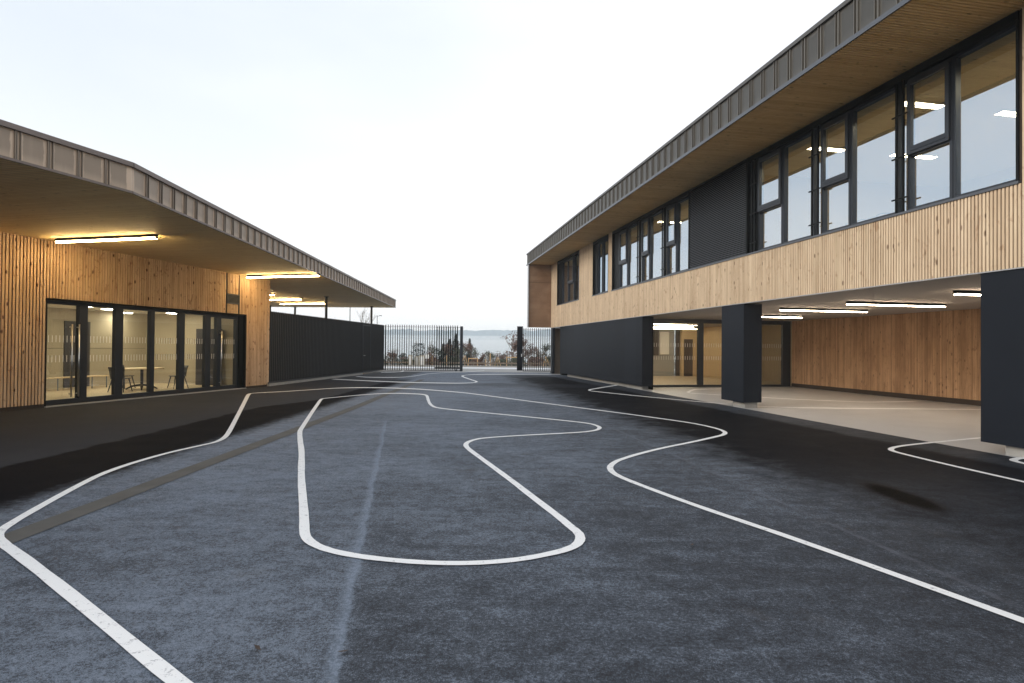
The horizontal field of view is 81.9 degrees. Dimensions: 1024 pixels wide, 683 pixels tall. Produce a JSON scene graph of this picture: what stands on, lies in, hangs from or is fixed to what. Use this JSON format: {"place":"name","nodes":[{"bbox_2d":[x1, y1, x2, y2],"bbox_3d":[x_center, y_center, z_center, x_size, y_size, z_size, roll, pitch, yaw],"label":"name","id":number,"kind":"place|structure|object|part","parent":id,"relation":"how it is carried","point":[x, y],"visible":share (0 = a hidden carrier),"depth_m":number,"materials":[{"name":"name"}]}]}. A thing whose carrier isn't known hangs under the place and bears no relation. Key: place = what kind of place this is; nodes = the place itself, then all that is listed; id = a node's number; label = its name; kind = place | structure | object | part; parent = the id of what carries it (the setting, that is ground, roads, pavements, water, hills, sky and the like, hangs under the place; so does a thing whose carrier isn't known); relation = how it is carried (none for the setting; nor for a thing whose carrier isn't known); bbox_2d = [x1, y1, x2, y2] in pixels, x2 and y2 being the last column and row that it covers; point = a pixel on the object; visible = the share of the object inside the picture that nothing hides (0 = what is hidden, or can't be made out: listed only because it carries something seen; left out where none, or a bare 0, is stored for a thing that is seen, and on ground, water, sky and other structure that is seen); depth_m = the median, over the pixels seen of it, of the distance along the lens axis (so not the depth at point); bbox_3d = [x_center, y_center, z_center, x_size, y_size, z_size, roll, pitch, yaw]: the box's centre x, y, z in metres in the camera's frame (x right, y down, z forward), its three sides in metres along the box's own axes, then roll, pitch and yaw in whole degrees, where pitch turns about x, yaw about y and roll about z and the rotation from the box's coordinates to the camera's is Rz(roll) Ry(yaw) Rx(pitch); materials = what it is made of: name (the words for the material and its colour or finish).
{"place":"outdoors","nodes":[
{"label":"outdoors","id":0,"kind":"place"},
{"bbox_2d":[0,0,844,333],"label":"sky","id":1,"kind":"structure","parent":0,"point":[419,151],"materials":[{"name":"white"}]},
{"bbox_2d":[0,371,1023,682],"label":"courtyard asphalt","id":2,"kind":"structure","parent":0,"point":[216,573],"depth_m":4.69,"materials":[{"name":"grey asphalt"}]},
{"bbox_2d":[0,119,395,411],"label":"school pavilion","id":3,"kind":"structure","parent":2,"relation":"on","point":[196,262],"depth_m":15.53,"materials":[{"name":"timber"},{"name":"zinc"},{"name":"glass"}]},
{"bbox_2d":[46,300,85,405],"bbox_3d":[-11.339,0.285,14.944,0.209,2.590,1.100,0,-1,14],"label":"glass door","id":4,"kind":"structure","parent":3,"relation":"in","point":[80,307],"depth_m":15.32,"materials":[{"name":"metal"}]},
{"bbox_2d":[63,321,90,387],"bbox_3d":[-15.395,0.448,20.883,0.039,2.320,0.950,0,-1,14],"label":"room door","id":5,"kind":"structure","parent":3,"relation":"in","point":[67,324],"depth_m":20.60,"materials":[{"name":"beige wood"}]},
{"bbox_2d":[46,375,108,390],"bbox_3d":[-14.780,1.391,19.718,0.440,0.430,2.500,0,-1,14],"label":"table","id":6,"kind":"object","parent":3,"relation":"on","point":[92,376],"visible":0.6,"depth_m":19.85,"materials":[{"name":"brown wood"}]},
{"bbox_2d":[84,303,117,401],"bbox_3d":[-11.142,0.298,15.945,0.120,2.590,0.940,0,-1,14],"label":"window","id":7,"kind":"structure","parent":3,"relation":"in","point":[115,308],"depth_m":16.26,"materials":[{"name":"metal"}]},
{"bbox_2d":[55,234,157,242],"bbox_3d":[-9.529,-2.408,13.828,2.900,0.100,0.090,0,-1,14],"label":"linear light","id":8,"kind":"object","parent":3,"relation":"attached to","point":[108,238],"visible":1,"depth_m":13.77,"materials":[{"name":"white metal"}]},
{"bbox_2d":[107,367,132,391],"bbox_3d":[-12.588,1.219,18.950,0.508,0.804,0.552,1,-1,-4],"label":"shell chair","id":9,"kind":"object","parent":3,"relation":"on","point":[110,370],"visible":0.52,"depth_m":18.77,"materials":[{"name":"black plastic"}]},
{"bbox_2d":[122,365,135,388],"bbox_3d":[-13.493,1.228,20.484,0.552,0.804,0.508,0,-1,8],"label":"shell chair","id":10,"kind":"object","parent":3,"relation":"on","point":[126,376],"visible":0.28,"depth_m":20.54,"materials":[{"name":"black plastic"}]},
{"bbox_2d":[116,306,151,398],"bbox_3d":[-10.893,0.311,16.964,0.120,2.590,1.160,0,-1,14],"label":"window","id":11,"kind":"structure","parent":3,"relation":"in","point":[119,395],"depth_m":16.74,"materials":[{"name":"metal"}]},
{"bbox_2d":[125,367,164,389],"bbox_3d":[-12.585,1.264,20.061,1.320,0.729,1.320,0,-1,14],"label":"round table","id":12,"kind":"object","parent":3,"relation":"on","point":[141,384],"visible":0.85,"depth_m":20.02,"materials":[{"name":"brown wood"}]},
{"bbox_2d":[151,309,180,395],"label":"window","id":13,"kind":"structure","parent":3,"relation":"in","point":[178,331],"depth_m":18.24,"materials":[{"name":"metal"}]},
{"bbox_2d":[167,365,188,388],"bbox_3d":[-11.733,1.247,20.759,0.508,0.804,0.552,0,-1,37],"label":"shell chair","id":14,"kind":"object","parent":3,"relation":"on","point":[185,368],"visible":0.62,"depth_m":20.76,"materials":[{"name":"black plastic"}]},
{"bbox_2d":[180,311,206,392],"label":"window","id":15,"kind":"structure","parent":3,"relation":"in","point":[204,337],"depth_m":19.13,"materials":[{"name":"metal"}]},
{"bbox_2d":[195,329,221,384],"bbox_3d":[-11.677,0.591,22.718,0.840,2.150,0.425,0,-1,14],"label":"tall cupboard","id":16,"kind":"object","parent":3,"relation":"on","point":[198,375],"visible":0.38,"depth_m":22.55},
{"bbox_3d":[-11.725,0.589,22.523,0.800,2.050,0.023,0,-1,14],"label":"cupboard door","id":17,"kind":"part","parent":16,"relation":"part of","materials":[{"name":"beige wood"}]},
{"bbox_2d":[206,313,217,390],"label":"window","id":18,"kind":"structure","parent":3,"relation":"in","point":[209,315],"depth_m":19.91,"materials":[{"name":"metal"}]},
{"bbox_2d":[217,314,237,389],"bbox_3d":[-9.952,0.359,20.647,0.209,2.590,1.000,0,-1,14],"label":"glass door","id":19,"kind":"structure","parent":3,"relation":"in","point":[220,316],"depth_m":20.68,"materials":[{"name":"metal"}]},
{"bbox_2d":[226,337,232,359],"bbox_3d":[-10.857,0.264,22.782,0.380,0.870,0.029,0,-1,14],"label":"notice board","id":20,"kind":"object","parent":3,"relation":"attached to","point":[229,350],"visible":0.64,"depth_m":22.78,"materials":[{"name":"beige paint"}]},
{"bbox_2d":[246,273,319,277],"bbox_3d":[-8.087,-2.319,20.815,2.900,0.100,0.090,0,-1,14],"label":"linear light","id":21,"kind":"object","parent":3,"relation":"attached to","point":[284,275],"visible":1,"depth_m":20.76,"materials":[{"name":"white plastic"}]},
{"bbox_2d":[270,298,301,299],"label":"linear light","id":22,"kind":"object","parent":3,"relation":"attached to","point":[285,298],"visible":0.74,"depth_m":31.12,"materials":[{"name":"white plastic"}]},
{"bbox_2d":[280,302,324,303],"bbox_3d":[-12.122,-2.211,34.146,2.900,0.100,0.090,0,-1,14],"label":"linear light","id":23,"kind":"object","parent":3,"relation":"attached to","point":[304,303],"visible":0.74,"depth_m":34.06,"materials":[{"name":"white plastic"}]},
{"bbox_2d":[4,379,424,542],"bbox_3d":[-4.054,1.651,13.083,0.412,0.001,30.204,1,-1,-1],"label":"drain channel","id":24,"kind":"object","parent":2,"relation":"in","point":[41,526],"visible":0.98,"depth_m":6.47,"materials":[{"name":"concrete"}]},
{"bbox_2d":[267,311,385,385],"bbox_3d":[-8.621,0.344,29.609,0.192,2.900,14.107,0,-1,6],"label":"slatted fence","id":25,"kind":"object","parent":2,"relation":"on","point":[304,348],"visible":1,"depth_m":27.35,"materials":[{"name":"black metal"}]},
{"bbox_2d":[384,325,459,370],"bbox_3d":[-5.594,0.395,36.872,4.712,2.850,0.060,1,-1,-7],"label":"bar fence","id":26,"kind":"object","parent":25,"relation":"attached to","point":[390,326],"visible":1,"depth_m":36.83,"materials":[{"name":"black metal"}]},
{"bbox_2d":[355,371,474,377],"bbox_3d":[-4.107,1.876,34.247,2.442,0.001,11.398,0,-1,34],"label":"painted line","id":27,"kind":"object","parent":2,"relation":"on","point":[408,376],"visible":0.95,"depth_m":30.34,"materials":[{"name":"paint"}]},
{"bbox_2d":[334,374,560,383],"bbox_3d":[-2.555,1.859,31.408,6.944,0.001,12.626,0,-1,29],"label":"painted line","id":28,"kind":"object","parent":2,"relation":"on","point":[428,382],"visible":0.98,"depth_m":26.82,"materials":[{"name":"paint"}]},
{"bbox_2d":[435,326,462,370],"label":"sliding gate","id":29,"kind":"structure","parent":2,"relation":"on","point":[461,350],"depth_m":37.12,"materials":[{"name":"black metal"}]},
{"bbox_2d":[297,393,601,564],"bbox_3d":[-1.407,1.661,12.196,5.702,0.001,15.900,1,-1,-20],"label":"painted line","id":30,"kind":"object","parent":2,"relation":"on","point":[308,539],"visible":1,"depth_m":5.27,"materials":[{"name":"paint"}]},
{"bbox_2d":[0,387,1023,682],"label":"painted line","id":31,"kind":"object","parent":2,"relation":"on","point":[150,659],"visible":1,"depth_m":3.97,"materials":[{"name":"paint"}]},
{"bbox_2d":[517,326,549,371],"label":"fixed gate","id":32,"kind":"structure","parent":2,"relation":"on","point":[520,349],"depth_m":37.16,"materials":[{"name":"metal"}]},
{"bbox_2d":[526,0,1023,456],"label":"school building","id":33,"kind":"structure","parent":2,"relation":"on","point":[840,155],"depth_m":13.57,"materials":[{"name":"timber"},{"name":"zinc"},{"name":"glass"}]},
{"bbox_2d":[562,260,567,302],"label":"window","id":34,"kind":"structure","parent":33,"relation":"in","point":[564,266],"depth_m":33.39,"materials":[{"name":"metal"}]},
{"bbox_2d":[567,256,573,301],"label":"window","id":35,"kind":"structure","parent":33,"relation":"in","point":[570,266],"depth_m":32.01,"materials":[{"name":"glass"}]},
{"bbox_2d":[574,254,578,299],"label":"window","id":36,"kind":"structure","parent":33,"relation":"in","point":[577,254],"depth_m":30.97,"materials":[{"name":"metal"}]},
{"bbox_2d":[598,241,602,293],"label":"window","id":37,"kind":"structure","parent":33,"relation":"in","point":[600,245],"depth_m":27.37,"materials":[{"name":"glass"}]},
{"bbox_2d":[603,238,607,291],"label":"window","id":38,"kind":"structure","parent":33,"relation":"in","point":[605,243],"depth_m":26.70,"materials":[{"name":"glass"}]},
{"bbox_2d":[619,228,627,287],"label":"window","id":39,"kind":"structure","parent":33,"relation":"in","point":[623,235],"depth_m":24.40,"materials":[{"name":"glass"}]},
{"bbox_2d":[627,222,639,285],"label":"window","id":40,"kind":"structure","parent":33,"relation":"in","point":[632,230],"depth_m":23.50,"materials":[{"name":"glass"}]},
{"bbox_2d":[641,216,649,281],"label":"window","id":41,"kind":"structure","parent":33,"relation":"in","point":[645,223],"depth_m":22.17,"materials":[{"name":"glass"}]},
{"bbox_2d":[650,209,663,279],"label":"window","id":42,"kind":"structure","parent":33,"relation":"in","point":[655,219],"depth_m":21.36,"materials":[{"name":"glass"}]},
{"bbox_2d":[659,332,668,354],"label":"hall window","id":43,"kind":"structure","parent":33,"relation":"in","point":[663,336],"depth_m":34.04,"materials":[{"name":"glass"}]},
{"bbox_2d":[654,323,686,324],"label":"linear light","id":44,"kind":"object","parent":33,"relation":"attached to","point":[670,323],"visible":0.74,"depth_m":26.68,"materials":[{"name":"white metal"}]},
{"bbox_2d":[666,202,676,274],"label":"window","id":45,"kind":"structure","parent":33,"relation":"in","point":[671,211],"depth_m":20.07,"materials":[{"name":"glass"}]},
{"bbox_2d":[654,325,693,327],"bbox_3d":[7.761,-0.765,29.574,2.900,0.088,0.090,1,-1,-11],"label":"linear light","id":46,"kind":"object","parent":33,"relation":"attached to","point":[672,326],"visible":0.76,"depth_m":29.57,"materials":[{"name":"white plastic"}]},
{"bbox_2d":[654,327,696,328],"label":"linear light","id":47,"kind":"object","parent":33,"relation":"attached to","point":[672,328],"visible":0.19,"depth_m":32.24,"materials":[{"name":"white plastic"}]},
{"bbox_2d":[676,196,687,272],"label":"window","id":48,"kind":"structure","parent":33,"relation":"in","point":[682,205],"depth_m":19.38,"materials":[{"name":"glass"}]},
{"bbox_2d":[684,339,692,375],"bbox_3d":[10.145,0.930,33.946,0.530,2.120,0.048,1,-1,-11],"label":"hall door","id":49,"kind":"structure","parent":33,"relation":"in","point":[688,351],"depth_m":33.92,"materials":[{"name":"brown wood"}]},
{"bbox_2d":[758,146,782,250],"bbox_3d":[6.445,-3.513,14.673,0.166,2.380,0.980,1,-1,-11],"label":"window","id":50,"kind":"structure","parent":33,"relation":"in","point":[770,166],"depth_m":14.67,"materials":[{"name":"glass"}]},
{"bbox_2d":[762,315,801,317],"bbox_3d":[8.938,-0.898,20.843,2.900,0.088,0.090,1,-1,-11],"label":"linear light","id":51,"kind":"object","parent":33,"relation":"attached to","point":[784,316],"visible":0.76,"depth_m":20.93,"materials":[{"name":"white plastic"}]},
{"bbox_2d":[783,130,816,243],"bbox_3d":[6.667,-3.522,13.661,0.100,2.380,1.090,1,-1,-11],"label":"window","id":52,"kind":"structure","parent":33,"relation":"in","point":[796,162],"depth_m":13.70,"materials":[{"name":"glass"}]},
{"bbox_2d":[779,307,867,312],"bbox_3d":[9.259,-0.931,17.495,2.900,0.088,0.090,1,-1,-11],"label":"linear light","id":53,"kind":"object","parent":33,"relation":"attached to","point":[824,310],"visible":1,"depth_m":17.45,"materials":[{"name":"white plastic"}]},
{"bbox_2d":[820,110,850,233],"bbox_3d":[6.857,-3.533,12.466,0.166,2.380,0.850,1,-1,-11],"label":"window","id":54,"kind":"structure","parent":33,"relation":"in","point":[835,175],"depth_m":12.46,"materials":[{"name":"glass"}]},
{"bbox_2d":[851,85,900,224],"bbox_3d":[7.075,-3.542,11.479,0.100,2.380,1.170,1,-1,-11],"label":"window","id":55,"kind":"structure","parent":33,"relation":"in","point":[872,126],"depth_m":11.50,"materials":[{"name":"glass"}]},
{"bbox_2d":[846,301,945,306],"bbox_3d":[9.857,-0.951,15.114,2.900,0.088,0.090,1,-1,-11],"label":"linear light","id":56,"kind":"object","parent":33,"relation":"attached to","point":[894,304],"visible":1,"depth_m":15.05,"materials":[{"name":"white plastic"}]},
{"bbox_2d":[907,56,952,209],"bbox_3d":[7.270,-3.554,10.253,0.166,2.380,0.890,1,-1,-11],"label":"window","id":57,"kind":"structure","parent":33,"relation":"in","point":[930,92],"depth_m":10.24,"materials":[{"name":"glass"}]},
{"bbox_2d":[953,290,980,295],"bbox_3d":[10.439,-0.977,12.273,2.900,0.088,0.090,1,-1,-11],"label":"linear light","id":58,"kind":"object","parent":33,"relation":"attached to","point":[970,293],"visible":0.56,"depth_m":12.02,"materials":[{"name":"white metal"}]},
{"bbox_2d":[953,24,1015,197],"bbox_3d":[7.485,-3.562,9.287,0.100,2.380,1.090,1,-1,-11],"label":"window","id":59,"kind":"structure","parent":33,"relation":"in","point":[984,73],"depth_m":9.32,"materials":[{"name":"glass"}]},
{"bbox_2d":[888,437,1023,481],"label":"painted line","id":60,"kind":"object","parent":2,"relation":"on","point":[892,448],"visible":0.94,"depth_m":8.83,"materials":[{"name":"paint"}]},
{"bbox_2d":[1009,457,1023,463],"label":"painted line","id":61,"kind":"object","parent":2,"relation":"on","point":[1016,459],"visible":1,"depth_m":8.49,"materials":[{"name":"paint"}]},
{"bbox_2d":[382,368,674,373],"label":"concrete apron","id":62,"kind":"object","parent":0,"point":[502,370],"depth_m":40.42,"materials":[{"name":"grey concrete"}]},
{"bbox_2d":[384,329,674,365],"bbox_3d":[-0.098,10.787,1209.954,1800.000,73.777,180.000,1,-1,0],"label":"hill","id":63,"kind":"structure","parent":0,"point":[490,341],"depth_m":1181.41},
{"bbox_2d":[384,366,674,369],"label":"road","id":64,"kind":"structure","parent":0,"point":[474,367],"depth_m":45.27,"materials":[{"name":"grey asphalt"}]},
{"bbox_2d":[627,387,1015,456],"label":"undercroft floor","id":65,"kind":"structure","parent":0,"point":[929,421],"depth_m":14.90,"materials":[{"name":"beige concrete"}]},
{"bbox_2d":[589,385,980,409],"bbox_3d":[7.601,1.816,19.017,5.400,0.001,13.820,1,-1,-44],"label":"painted line","id":66,"kind":"object","parent":65,"relation":"on","point":[788,407],"visible":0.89,"depth_m":15.96,"materials":[{"name":"paint"}]},
{"bbox_2d":[687,388,914,401],"bbox_3d":[9.029,1.841,20.153,4.039,0.001,7.029,1,-1,-30],"label":"painted line","id":67,"kind":"object","parent":65,"relation":"on","point":[689,391],"visible":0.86,"depth_m":18.56,"materials":[{"name":"paint"}]},
{"bbox_3d":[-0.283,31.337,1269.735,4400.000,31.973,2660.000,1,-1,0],"label":"ground","id":68,"kind":"structure","parent":0,"visible":0},
{"bbox_2d":[356,309,377,322],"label":"bare tree","id":69,"kind":"object","parent":68,"relation":"on","point":[363,316],"visible":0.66,"depth_m":46.32,"materials":[{"name":"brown plant"}]},
{"bbox_2d":[386,352,395,364],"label":"winter thicket","id":70,"kind":"object","parent":68,"relation":"on","point":[394,354],"visible":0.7,"depth_m":60.00,"materials":[{"name":"brown plant"}]},
{"bbox_2d":[408,355,412,364],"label":"utility cabinet","id":71,"kind":"object","parent":68,"relation":"on","point":[409,359],"visible":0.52,"depth_m":48.82,"materials":[{"name":"white metal"}]},
{"bbox_2d":[414,356,418,364],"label":"utility cabinet","id":72,"kind":"object","parent":68,"relation":"on","point":[417,360],"visible":0.64,"depth_m":49.22,"materials":[{"name":"grey metal"}]},
{"bbox_2d":[412,340,424,361],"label":"evergreen bush","id":73,"kind":"object","parent":68,"relation":"on","point":[417,354],"visible":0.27,"depth_m":69.70,"materials":[{"name":"green plant"}]},
{"bbox_2d":[419,355,424,364],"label":"utility cabinet","id":74,"kind":"object","parent":68,"relation":"on","point":[423,360],"visible":0.55,"depth_m":48.82,"materials":[{"name":"grey metal"}]},
{"bbox_2d":[425,357,440,364],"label":"undergrowth bush","id":75,"kind":"object","parent":68,"relation":"on","point":[432,361],"visible":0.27,"depth_m":55.75,"materials":[{"name":"brown plant"}]},
{"bbox_2d":[428,345,442,357],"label":"winter thicket","id":76,"kind":"object","parent":68,"relation":"on","point":[435,351],"visible":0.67,"depth_m":60.74,"materials":[{"name":"brown plant"}]},
{"bbox_2d":[444,342,454,358],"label":"winter thicket","id":77,"kind":"object","parent":68,"relation":"on","point":[449,350],"visible":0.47,"depth_m":60.08,"materials":[{"name":"brown plant"}]},
{"bbox_2d":[442,357,459,364],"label":"undergrowth bush","id":78,"kind":"object","parent":68,"relation":"on","point":[451,360],"visible":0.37,"depth_m":54.67,"materials":[{"name":"green plant"}]},
{"bbox_2d":[453,333,466,365],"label":"conifer","id":79,"kind":"object","parent":68,"relation":"on","point":[456,346],"visible":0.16,"depth_m":74.74,"materials":[{"name":"green plant"}]},
{"bbox_2d":[458,341,473,365],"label":"brown leaved tree","id":80,"kind":"object","parent":68,"relation":"on","point":[469,348],"visible":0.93,"depth_m":52.97,"materials":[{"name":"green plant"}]},
{"bbox_2d":[465,352,471,365],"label":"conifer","id":81,"kind":"object","parent":68,"relation":"on","point":[468,355],"visible":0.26,"depth_m":76.69,"materials":[{"name":"green plant"}]},
{"bbox_2d":[463,338,474,365],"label":"conifer","id":82,"kind":"object","parent":68,"relation":"on","point":[464,359],"visible":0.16,"depth_m":91.87,"materials":[{"name":"green plant"}]},
{"bbox_2d":[471,347,479,357],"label":"winter shrub","id":83,"kind":"object","parent":68,"relation":"on","point":[474,353],"visible":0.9,"depth_m":65.85,"materials":[{"name":"plant"}]},
{"bbox_2d":[469,359,484,365],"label":"undergrowth bush","id":84,"kind":"object","parent":68,"relation":"on","point":[475,360],"visible":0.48,"depth_m":54.14,"materials":[{"name":"brown plant"}]},
{"bbox_2d":[485,350,495,365],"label":"winter thicket","id":85,"kind":"object","parent":68,"relation":"on","point":[488,353],"visible":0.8,"depth_m":62.03,"materials":[{"name":"brown plant"}]},
{"bbox_2d":[493,359,509,365],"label":"undergrowth bush","id":86,"kind":"object","parent":68,"relation":"on","point":[501,360],"visible":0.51,"depth_m":55.71,"materials":[{"name":"plant"}]},
{"bbox_2d":[496,351,513,365],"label":"winter thicket","id":87,"kind":"object","parent":68,"relation":"on","point":[502,356],"visible":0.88,"depth_m":59.62,"materials":[{"name":"brown plant"}]},
{"bbox_2d":[501,351,516,362],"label":"winter shrub","id":88,"kind":"object","parent":68,"relation":"on","point":[515,354],"visible":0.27,"depth_m":69.89,"materials":[{"name":"brown plant"}]},
{"bbox_2d":[502,331,525,356],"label":"bare tree","id":89,"kind":"object","parent":68,"relation":"on","point":[505,337],"visible":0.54,"depth_m":61.97,"materials":[{"name":"brown plant"}]},
{"bbox_2d":[508,358,524,365],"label":"undergrowth bush","id":90,"kind":"object","parent":68,"relation":"on","point":[513,360],"visible":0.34,"depth_m":54.73,"materials":[{"name":"plant"}]},
{"bbox_2d":[510,339,533,355],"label":"brown leaved tree","id":91,"kind":"object","parent":68,"relation":"on","point":[514,347],"visible":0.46,"depth_m":60.05,"materials":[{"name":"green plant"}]},
{"bbox_2d":[384,365,674,368],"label":"kerb","id":92,"kind":"structure","parent":68,"relation":"on","point":[472,366],"depth_m":47.58,"materials":[{"name":"concrete"}]},
{"bbox_2d":[384,361,674,365],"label":"timber rail fence","id":93,"kind":"object","parent":68,"relation":"on","point":[511,363],"visible":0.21,"depth_m":49.52,"materials":[{"name":"brown wood"}]},
{"bbox_2d":[524,346,537,361],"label":"winter thicket","id":94,"kind":"object","parent":68,"relation":"on","point":[527,351],"visible":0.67,"depth_m":57.90,"materials":[{"name":"brown plant"}]},
{"bbox_2d":[387,353,674,366],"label":"wood","id":95,"kind":"object","parent":68,"relation":"on","point":[463,360],"visible":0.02,"depth_m":170.03,"materials":[{"name":"brown plant"}]},
{"bbox_2d":[526,357,545,365],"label":"undergrowth bush","id":96,"kind":"object","parent":68,"relation":"on","point":[531,359],"visible":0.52,"depth_m":54.70,"materials":[{"name":"brown plant"}]},
{"bbox_2d":[541,343,550,365],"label":"winter thicket","id":97,"kind":"object","parent":68,"relation":"on","point":[545,348],"visible":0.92,"depth_m":59.86,"materials":[{"name":"brown plant"}]},
{"bbox_2d":[545,356,550,365],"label":"undergrowth bush","id":98,"kind":"object","parent":68,"relation":"on","point":[548,358],"visible":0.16,"depth_m":55.87,"materials":[{"name":"green plant"}]}
]}

